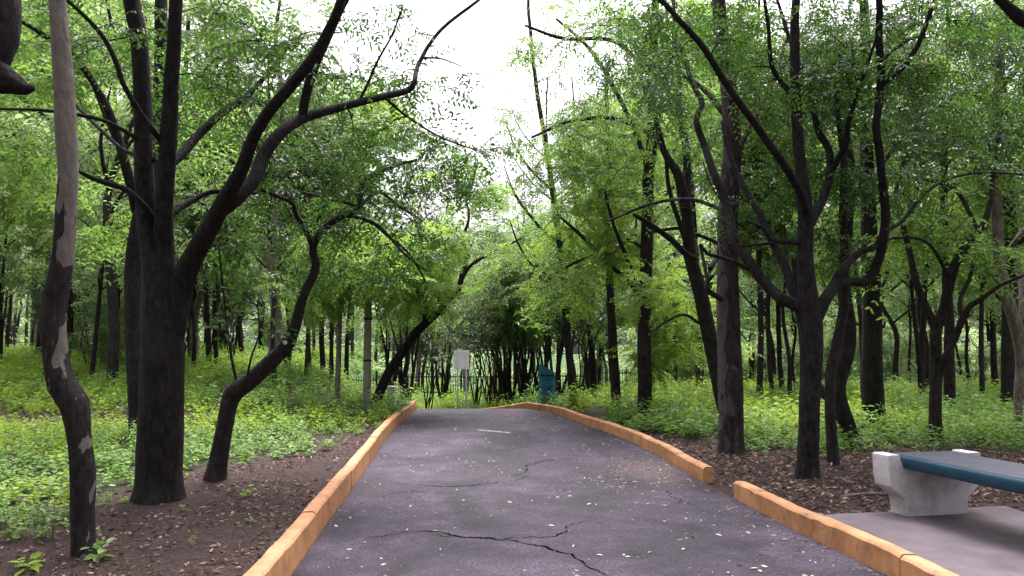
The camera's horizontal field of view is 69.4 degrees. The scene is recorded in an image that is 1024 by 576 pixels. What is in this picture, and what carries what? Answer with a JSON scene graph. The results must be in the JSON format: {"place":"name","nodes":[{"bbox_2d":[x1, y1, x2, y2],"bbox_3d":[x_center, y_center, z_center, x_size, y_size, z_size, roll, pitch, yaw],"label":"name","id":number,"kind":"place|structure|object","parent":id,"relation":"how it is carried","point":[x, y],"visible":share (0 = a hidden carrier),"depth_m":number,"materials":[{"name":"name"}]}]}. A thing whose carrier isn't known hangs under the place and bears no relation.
{"place":"outdoors","nodes":[
{"label":"outdoors","id":0,"kind":"place"},
{"bbox_2d":[0,351,1023,575],"bbox_3d":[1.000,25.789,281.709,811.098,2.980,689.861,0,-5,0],"label":"ground","id":1,"kind":"structure","parent":0,"point":[231,534],"depth_m":7.37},
{"bbox_2d":[0,0,34,94],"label":"tree","id":2,"kind":"object","parent":1,"relation":"on","point":[12,81],"visible":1,"depth_m":4.50,"materials":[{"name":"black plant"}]},
{"bbox_2d":[0,96,53,362],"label":"tree","id":3,"kind":"object","parent":1,"relation":"on","point":[20,295],"visible":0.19,"depth_m":26.85,"materials":[{"name":"green plant"}]},
{"bbox_2d":[0,0,83,142],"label":"tree","id":4,"kind":"object","parent":1,"relation":"on","point":[2,97],"visible":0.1,"depth_m":21.07,"materials":[{"name":"green plant"}]},
{"bbox_2d":[0,0,105,296],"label":"tree","id":5,"kind":"object","parent":1,"relation":"on","point":[29,102],"visible":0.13,"depth_m":25.38,"materials":[{"name":"green plant"}]},
{"bbox_2d":[10,262,105,325],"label":"tree","id":6,"kind":"object","parent":1,"relation":"on","point":[36,295],"visible":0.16,"depth_m":30.11,"materials":[{"name":"green plant"}]},
{"bbox_2d":[17,125,101,301],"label":"tree","id":7,"kind":"object","parent":1,"relation":"on","point":[46,263],"visible":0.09,"depth_m":25.69,"materials":[{"name":"green plant"}]},
{"bbox_2d":[0,76,124,353],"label":"tree","id":8,"kind":"object","parent":1,"relation":"on","point":[38,343],"visible":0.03,"depth_m":30.29,"materials":[{"name":"green plant"}]},
{"bbox_2d":[0,101,132,272],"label":"tree","id":9,"kind":"object","parent":1,"relation":"on","point":[29,242],"visible":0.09,"depth_m":28.13,"materials":[{"name":"green plant"}]},
{"bbox_2d":[39,0,96,557],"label":"tree","id":10,"kind":"object","parent":1,"relation":"on","point":[69,396],"visible":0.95,"depth_m":5.16,"materials":[{"name":"brown plant"}]},
{"bbox_2d":[36,283,125,368],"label":"tree","id":11,"kind":"object","parent":1,"relation":"on","point":[103,348],"visible":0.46,"depth_m":24.20,"materials":[{"name":"green plant"}]},
{"bbox_2d":[32,47,133,383],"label":"tree","id":12,"kind":"object","parent":1,"relation":"on","point":[100,278],"visible":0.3,"depth_m":21.20,"materials":[{"name":"green plant"}]},
{"bbox_2d":[42,261,123,353],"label":"tree","id":13,"kind":"object","parent":1,"relation":"on","point":[79,296],"visible":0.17,"depth_m":28.03,"materials":[{"name":"green plant"}]},
{"bbox_2d":[0,0,187,356],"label":"tree","id":14,"kind":"object","parent":1,"relation":"on","point":[42,224],"visible":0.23,"depth_m":23.67,"materials":[{"name":"green plant"}]},
{"bbox_2d":[78,74,173,308],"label":"tree","id":15,"kind":"object","parent":1,"relation":"on","point":[119,291],"visible":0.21,"depth_m":23.36,"materials":[{"name":"green plant"}]},
{"bbox_2d":[0,0,268,391],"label":"tree","id":16,"kind":"object","parent":1,"relation":"on","point":[114,336],"visible":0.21,"depth_m":19.52,"materials":[{"name":"green plant"}]},
{"bbox_2d":[0,0,285,440],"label":"tree","id":17,"kind":"object","parent":1,"relation":"on","point":[15,156],"visible":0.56,"depth_m":11.60,"materials":[{"name":"green plant"}]},
{"bbox_2d":[96,61,214,291],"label":"tree","id":18,"kind":"object","parent":1,"relation":"on","point":[175,201],"visible":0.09,"depth_m":20.57,"materials":[{"name":"green plant"}]},
{"bbox_2d":[0,400,381,546],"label":"undergrowth","id":19,"kind":"object","parent":1,"relation":"on","point":[101,438],"visible":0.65,"depth_m":9.82,"materials":[{"name":"green plant"}]},
{"bbox_2d":[116,0,275,359],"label":"tree","id":20,"kind":"object","parent":1,"relation":"on","point":[188,22],"visible":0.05,"depth_m":27.71,"materials":[{"name":"green plant"}]},
{"bbox_2d":[0,398,397,575],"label":"fallen leaves","id":21,"kind":"object","parent":1,"relation":"on","point":[215,569],"visible":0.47,"depth_m":6.33,"materials":[{"name":"brown plant"}]},
{"bbox_2d":[133,81,265,363],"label":"tree","id":22,"kind":"object","parent":1,"relation":"on","point":[207,321],"visible":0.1,"depth_m":26.17,"materials":[{"name":"green plant"}]},
{"bbox_2d":[151,80,262,360],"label":"tree","id":23,"kind":"object","parent":1,"relation":"on","point":[197,304],"visible":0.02,"depth_m":27.15,"materials":[{"name":"green plant"}]},
{"bbox_2d":[173,73,250,372],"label":"tree","id":24,"kind":"object","parent":1,"relation":"on","point":[194,345],"visible":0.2,"depth_m":24.21,"materials":[{"name":"green plant"}]},
{"bbox_2d":[173,78,299,362],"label":"tree","id":25,"kind":"object","parent":1,"relation":"on","point":[215,343],"visible":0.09,"depth_m":26.18,"materials":[{"name":"green plant"}]},
{"bbox_2d":[199,247,277,358],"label":"tree","id":26,"kind":"object","parent":1,"relation":"on","point":[240,304],"visible":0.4,"depth_m":27.73,"materials":[{"name":"green plant"}]},
{"bbox_2d":[0,340,482,424],"bbox_3d":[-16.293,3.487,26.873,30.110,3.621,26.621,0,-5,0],"label":"undergrowth","id":27,"kind":"object","parent":1,"relation":"on","point":[23,357],"visible":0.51,"depth_m":18.75,"materials":[{"name":"green plant"}]},
{"bbox_2d":[0,0,534,504],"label":"tree","id":28,"kind":"object","parent":1,"relation":"on","point":[168,282],"visible":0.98,"depth_m":7.13,"materials":[{"name":"green plant"}]},
{"bbox_2d":[175,0,378,386],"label":"tree","id":29,"kind":"object","parent":1,"relation":"on","point":[270,261],"visible":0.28,"depth_m":20.70,"materials":[{"name":"green plant"}]},
{"bbox_2d":[203,4,357,370],"bbox_3d":[-7.506,-2.879,24.793,5.708,11.835,5.504,2,-5,-27],"label":"tree","id":30,"kind":"object","parent":1,"relation":"on","point":[241,283],"visible":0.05,"depth_m":24.14,"materials":[{"name":"green plant"}]},
{"bbox_2d":[232,0,339,385],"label":"tree","id":31,"kind":"object","parent":1,"relation":"on","point":[273,309],"visible":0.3,"depth_m":20.31,"materials":[{"name":"green plant"}]},
{"bbox_2d":[224,83,395,380],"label":"tree","id":32,"kind":"object","parent":1,"relation":"on","point":[307,339],"visible":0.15,"depth_m":21.94,"materials":[{"name":"green plant"}]},
{"bbox_2d":[250,79,397,371],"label":"tree","id":33,"kind":"object","parent":1,"relation":"on","point":[322,350],"visible":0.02,"depth_m":23.80,"materials":[{"name":"green plant"}]},
{"bbox_2d":[254,184,403,409],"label":"tree","id":34,"kind":"object","parent":1,"relation":"on","point":[338,360],"visible":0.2,"depth_m":16.60,"materials":[{"name":"green plant"}]},
{"bbox_2d":[243,401,416,575],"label":"kerb","id":35,"kind":"structure","parent":1,"relation":"on","point":[285,553],"depth_m":6.19,"materials":[{"name":"orange paint"}]},
{"bbox_2d":[249,79,417,380],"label":"tree","id":36,"kind":"object","parent":1,"relation":"on","point":[379,108],"visible":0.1,"depth_m":23.12,"materials":[{"name":"green plant"}]},
{"bbox_2d":[174,146,494,481],"bbox_3d":[-1.898,0.309,8.422,3.401,4.147,2.494,0,-5,0],"label":"tree","id":37,"kind":"object","parent":1,"relation":"on","point":[236,391],"visible":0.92,"depth_m":8.06,"materials":[{"name":"green plant"}]},
{"bbox_2d":[362,271,371,410],"bbox_3d":[-3.311,1.196,16.960,0.196,3.813,0.196,0,-5,0],"label":"concrete post","id":38,"kind":"object","parent":1,"relation":"on","point":[367,360],"visible":0.69,"depth_m":16.86,"materials":[{"name":"concrete"}]},
{"bbox_2d":[326,78,434,382],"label":"tree","id":39,"kind":"object","parent":1,"relation":"on","point":[346,360],"visible":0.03,"depth_m":55.72,"materials":[{"name":"green plant"}]},
{"bbox_2d":[264,140,552,407],"bbox_3d":[-2.562,-0.506,18.044,5.376,7.216,7.065,-3,-6,33],"label":"tree","id":40,"kind":"object","parent":1,"relation":"on","point":[328,309],"visible":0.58,"depth_m":16.90,"materials":[{"name":"green plant"}]},
{"bbox_2d":[374,173,443,395],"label":"tree","id":41,"kind":"object","parent":1,"relation":"on","point":[418,358],"visible":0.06,"depth_m":48.52,"materials":[{"name":"green plant"}]},
{"bbox_2d":[342,265,479,399],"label":"tree","id":42,"kind":"object","parent":1,"relation":"on","point":[375,338],"visible":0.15,"depth_m":27.75,"materials":[{"name":"green plant"}]},
{"bbox_2d":[354,231,469,404],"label":"tree","id":43,"kind":"object","parent":1,"relation":"on","point":[402,373],"visible":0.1,"depth_m":23.73,"materials":[{"name":"green plant"}]},
{"bbox_2d":[381,300,464,408],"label":"tree","id":44,"kind":"object","parent":1,"relation":"on","point":[427,344],"visible":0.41,"depth_m":25.80,"materials":[{"name":"green plant"}]},
{"bbox_2d":[408,288,476,400],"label":"tree","id":45,"kind":"object","parent":1,"relation":"on","point":[444,388],"visible":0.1,"depth_m":35.68,"materials":[{"name":"green plant"}]},
{"bbox_2d":[455,350,468,408],"bbox_3d":[-1.410,2.823,20.759,0.407,2.151,0.058,0,-5,0],"label":"sign","id":46,"kind":"object","parent":1,"relation":"on","point":[461,359],"visible":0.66,"depth_m":20.79,"materials":[{"name":"white metal"}]},
{"bbox_2d":[426,192,514,395],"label":"tree","id":47,"kind":"object","parent":1,"relation":"on","point":[493,227],"visible":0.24,"depth_m":48.58,"materials":[{"name":"green plant"}]},
{"bbox_2d":[429,268,515,408],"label":"tree","id":48,"kind":"object","parent":1,"relation":"on","point":[468,318],"visible":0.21,"depth_m":29.80,"materials":[{"name":"green plant"}]},
{"bbox_2d":[185,348,778,408],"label":"undergrowth","id":49,"kind":"object","parent":1,"relation":"on","point":[482,405],"visible":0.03,"depth_m":24.17,"materials":[{"name":"green plant"}]},
{"bbox_2d":[341,369,628,399],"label":"picket fence","id":50,"kind":"object","parent":1,"relation":"on","point":[453,376],"visible":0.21,"depth_m":43.66,"materials":[{"name":"metal"}]},
{"bbox_2d":[448,250,524,405],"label":"tree","id":51,"kind":"object","parent":1,"relation":"on","point":[489,383],"visible":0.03,"depth_m":32.67,"materials":[{"name":"green plant"}]},
{"bbox_2d":[3,261,989,387],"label":"woods","id":52,"kind":"object","parent":1,"relation":"on","point":[18,329],"visible":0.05,"depth_m":71.28,"materials":[{"name":"green plant"}]},
{"bbox_2d":[451,260,542,406],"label":"tree","id":53,"kind":"object","parent":1,"relation":"on","point":[487,333],"visible":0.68,"depth_m":25.58,"materials":[{"name":"green plant"}]},
{"bbox_2d":[445,244,560,403],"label":"tree","id":54,"kind":"object","parent":1,"relation":"on","point":[507,386],"visible":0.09,"depth_m":28.20,"materials":[{"name":"green plant"}]},
{"bbox_2d":[450,240,561,402],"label":"tree","id":55,"kind":"object","parent":1,"relation":"on","point":[523,370],"visible":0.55,"depth_m":24.49,"materials":[{"name":"green plant"}]},
{"bbox_2d":[476,183,551,378],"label":"tree","id":56,"kind":"object","parent":1,"relation":"on","point":[516,216],"visible":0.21,"depth_m":49.97,"materials":[{"name":"green plant"}]},
{"bbox_2d":[473,240,581,400],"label":"tree","id":57,"kind":"object","parent":1,"relation":"on","point":[531,363],"visible":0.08,"depth_m":29.58,"materials":[{"name":"green plant"}]},
{"bbox_2d":[539,364,555,404],"bbox_3d":[0.943,2.633,19.849,0.462,1.176,0.462,0,-5,0],"label":"litter bin","id":58,"kind":"object","parent":1,"relation":"on","point":[546,380],"visible":0.79,"depth_m":19.67,"materials":[{"name":"blue metal"}]},
{"bbox_2d":[504,0,604,405],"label":"tree","id":59,"kind":"object","parent":1,"relation":"on","point":[571,376],"visible":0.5,"depth_m":18.97,"materials":[{"name":"green plant"}]},
{"bbox_2d":[481,190,632,398],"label":"tree","id":60,"kind":"object","parent":1,"relation":"on","point":[561,347],"visible":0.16,"depth_m":24.19,"materials":[{"name":"green plant"}]},
{"bbox_2d":[518,221,625,397],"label":"tree","id":61,"kind":"object","parent":1,"relation":"on","point":[583,323],"visible":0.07,"depth_m":26.85,"materials":[{"name":"green plant"}]},
{"bbox_2d":[469,0,716,420],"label":"tree","id":62,"kind":"object","parent":1,"relation":"on","point":[641,250],"visible":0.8,"depth_m":15.78,"materials":[{"name":"green plant"}]},
{"bbox_2d":[554,98,638,396],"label":"tree","id":63,"kind":"object","parent":1,"relation":"on","point":[594,373],"visible":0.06,"depth_m":31.56,"materials":[{"name":"green plant"}]},
{"bbox_2d":[483,402,713,483],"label":"kerb","id":64,"kind":"structure","parent":1,"relation":"on","point":[693,467],"depth_m":11.65,"materials":[{"name":"orange paint"}]},
{"bbox_2d":[525,67,676,408],"bbox_3d":[2.358,-1.168,18.486,4.084,8.838,4.753,0,-5,0],"label":"tree","id":65,"kind":"object","parent":1,"relation":"on","point":[613,361],"visible":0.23,"depth_m":17.91,"materials":[{"name":"green plant"}]},
{"bbox_2d":[555,61,721,390],"bbox_3d":[5.047,-1.850,25.331,7.507,11.782,6.147,2,-5,-23],"label":"tree","id":66,"kind":"object","parent":1,"relation":"on","point":[665,207],"visible":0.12,"depth_m":25.59,"materials":[{"name":"green plant"}]},
{"bbox_2d":[611,0,731,242],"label":"tree","id":67,"kind":"object","parent":1,"relation":"on","point":[683,7],"visible":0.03,"depth_m":55.38,"materials":[{"name":"green plant"}]},
{"bbox_2d":[609,28,765,412],"bbox_3d":[3.333,-1.163,14.713,2.777,8.201,4.696,-2,-5,26],"label":"tree","id":68,"kind":"object","parent":1,"relation":"on","point":[702,312],"visible":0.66,"depth_m":13.89,"materials":[{"name":"green plant"}]},
{"bbox_2d":[625,0,776,386],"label":"tree","id":69,"kind":"object","parent":1,"relation":"on","point":[697,369],"visible":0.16,"depth_m":26.53,"materials":[{"name":"green plant"}]},
{"bbox_2d":[571,0,831,454],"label":"tree","id":70,"kind":"object","parent":1,"relation":"on","point":[726,295],"visible":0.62,"depth_m":10.73,"materials":[{"name":"green plant"}]},
{"bbox_2d":[659,196,775,337],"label":"tree","id":71,"kind":"object","parent":1,"relation":"on","point":[710,249],"visible":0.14,"depth_m":36.56,"materials":[{"name":"green plant"}]},
{"bbox_2d":[688,106,778,380],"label":"tree","id":72,"kind":"object","parent":1,"relation":"on","point":[744,311],"visible":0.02,"depth_m":27.80,"materials":[{"name":"green plant"}]},
{"bbox_2d":[507,369,1000,413],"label":"undergrowth","id":73,"kind":"object","parent":1,"relation":"on","point":[903,387],"visible":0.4,"depth_m":20.16,"materials":[{"name":"green plant"}]},
{"bbox_2d":[680,0,837,398],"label":"tree","id":74,"kind":"object","parent":1,"relation":"on","point":[760,351],"visible":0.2,"depth_m":22.06,"materials":[{"name":"green plant"}]},
{"bbox_2d":[706,109,837,396],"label":"tree","id":75,"kind":"object","parent":1,"relation":"on","point":[779,344],"visible":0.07,"depth_m":23.93,"materials":[{"name":"green plant"}]},
{"bbox_2d":[691,86,856,393],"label":"tree","id":76,"kind":"object","parent":1,"relation":"on","point":[769,350],"visible":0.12,"depth_m":23.10,"materials":[{"name":"green plant"}]},
{"bbox_2d":[535,0,1023,479],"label":"tree","id":77,"kind":"object","parent":1,"relation":"on","point":[806,303],"visible":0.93,"depth_m":8.91,"materials":[{"name":"green plant"}]},
{"bbox_2d":[747,324,823,384],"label":"tree","id":78,"kind":"object","parent":1,"relation":"on","point":[785,369],"visible":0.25,"depth_m":29.99,"materials":[{"name":"green plant"}]},
{"bbox_2d":[738,87,837,399],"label":"tree","id":79,"kind":"object","parent":1,"relation":"on","point":[788,353],"visible":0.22,"depth_m":20.70,"materials":[{"name":"green plant"}]},
{"bbox_2d":[600,384,1023,456],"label":"undergrowth","id":80,"kind":"object","parent":1,"relation":"on","point":[760,420],"visible":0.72,"depth_m":12.32,"materials":[{"name":"green plant"}]},
{"bbox_2d":[741,60,918,445],"bbox_3d":[4.940,-0.541,11.677,3.140,6.377,2.953,0,-5,0],"label":"tree","id":81,"kind":"object","parent":1,"relation":"on","point":[844,418],"visible":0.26,"depth_m":10.91,"materials":[{"name":"green plant"}]},
{"bbox_2d":[649,428,1023,514],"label":"fallen leaves","id":82,"kind":"object","parent":1,"relation":"on","point":[998,496],"visible":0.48,"depth_m":8.74,"materials":[{"name":"brown plant"}]},
{"bbox_2d":[759,11,927,465],"bbox_3d":[4.282,-0.559,9.402,3.356,6.090,2.156,3,-5,-28],"label":"tree","id":83,"kind":"object","parent":1,"relation":"on","point":[832,452],"visible":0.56,"depth_m":9.28,"materials":[{"name":"green plant"}]},
{"bbox_2d":[734,481,959,575],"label":"kerb","id":84,"kind":"structure","parent":1,"relation":"on","point":[887,558],"depth_m":5.50,"materials":[{"name":"orange paint"}]},
{"bbox_2d":[778,97,925,397],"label":"tree","id":85,"kind":"object","parent":1,"relation":"on","point":[856,223],"visible":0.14,"depth_m":17.95,"materials":[{"name":"green plant"}]},
{"bbox_2d":[752,0,1010,429],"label":"tree","id":86,"kind":"object","parent":1,"relation":"on","point":[872,383],"visible":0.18,"depth_m":13.04,"materials":[{"name":"green plant"}]},
{"bbox_2d":[853,328,916,384],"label":"tree","id":87,"kind":"object","parent":1,"relation":"on","point":[887,369],"visible":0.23,"depth_m":32.92,"materials":[{"name":"green plant"}]},
{"bbox_2d":[877,205,916,381],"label":"tree","id":88,"kind":"object","parent":1,"relation":"on","point":[909,315],"visible":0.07,"depth_m":34.75,"materials":[{"name":"green plant"}]},
{"bbox_2d":[823,182,977,383],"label":"tree","id":89,"kind":"object","parent":1,"relation":"on","point":[895,368],"visible":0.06,"depth_m":29.59,"materials":[{"name":"green plant"}]},
{"bbox_2d":[877,9,961,394],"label":"tree","id":90,"kind":"object","parent":1,"relation":"on","point":[918,351],"visible":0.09,"depth_m":21.94,"materials":[{"name":"green plant"}]},
{"bbox_2d":[816,118,1023,389],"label":"tree","id":91,"kind":"object","parent":1,"relation":"on","point":[927,361],"depth_m":24.41,"materials":[{"name":"green plant"}]},
{"bbox_2d":[822,506,1023,575],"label":"bench pad","id":92,"kind":"object","parent":1,"relation":"on","point":[982,541],"visible":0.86,"depth_m":5.39,"materials":[{"name":"concrete"}]},
{"bbox_2d":[873,449,1023,516],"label":"bench","id":93,"kind":"object","parent":92,"relation":"on","point":[927,483],"visible":1,"depth_m":6.02,"materials":[{"name":"paint"}]},
{"bbox_2d":[887,0,985,391],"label":"tree","id":94,"kind":"object","parent":1,"relation":"on","point":[922,330],"visible":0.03,"depth_m":22.32,"materials":[{"name":"green plant"}]},
{"bbox_2d":[851,53,1023,440],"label":"tree","id":95,"kind":"object","parent":1,"relation":"on","point":[938,360],"visible":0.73,"depth_m":11.43,"materials":[{"name":"green plant"}]},
{"bbox_2d":[856,0,1023,407],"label":"tree","id":96,"kind":"object","parent":1,"relation":"on","point":[949,383],"visible":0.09,"depth_m":16.83,"materials":[{"name":"green plant"}]},
{"bbox_2d":[927,160,1001,386],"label":"tree","id":97,"kind":"object","parent":1,"relation":"on","point":[966,348],"visible":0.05,"depth_m":26.31,"materials":[{"name":"green plant"}]},
{"bbox_2d":[909,0,1023,54],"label":"tree","id":98,"kind":"object","parent":1,"relation":"on","point":[1012,12],"visible":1,"depth_m":6.25,"materials":[{"name":"green plant"}]},
{"bbox_2d":[913,80,1023,396],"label":"tree","id":99,"kind":"object","parent":1,"relation":"on","point":[981,350],"visible":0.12,"depth_m":20.41,"materials":[{"name":"green plant"}]},
{"bbox_2d":[914,94,1023,394],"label":"tree","id":100,"kind":"object","parent":1,"relation":"on","point":[993,358],"visible":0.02,"depth_m":25.79,"materials":[{"name":"green plant"}]},
{"bbox_2d":[955,343,990,384],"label":"tree","id":101,"kind":"object","parent":1,"relation":"on","point":[962,356],"visible":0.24,"depth_m":39.76,"materials":[{"name":"green plant"}]},
{"bbox_2d":[931,0,1023,436],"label":"tree","id":102,"kind":"object","parent":1,"relation":"on","point":[1015,318],"visible":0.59,"depth_m":12.32,"materials":[{"name":"green plant"}]},
{"bbox_2d":[933,0,1023,408],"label":"tree","id":103,"kind":"object","parent":1,"relation":"on","point":[1010,210],"visible":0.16,"depth_m":15.93,"materials":[{"name":"green plant"}]},
{"bbox_2d":[3,0,1022,354],"label":"sky","id":104,"kind":"structure","parent":0,"point":[476,34],"materials":[{"name":"white"}]},
{"bbox_2d":[291,409,886,575],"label":"path","id":105,"kind":"structure","parent":0,"point":[519,534],"depth_m":6.67,"materials":[{"name":"grey asphalt"}]},
{"bbox_2d":[321,409,870,575],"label":"fallen leaves","id":106,"kind":"object","parent":105,"relation":"on","point":[589,503],"visible":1,"depth_m":7.58,"materials":[{"name":"beige plant"}]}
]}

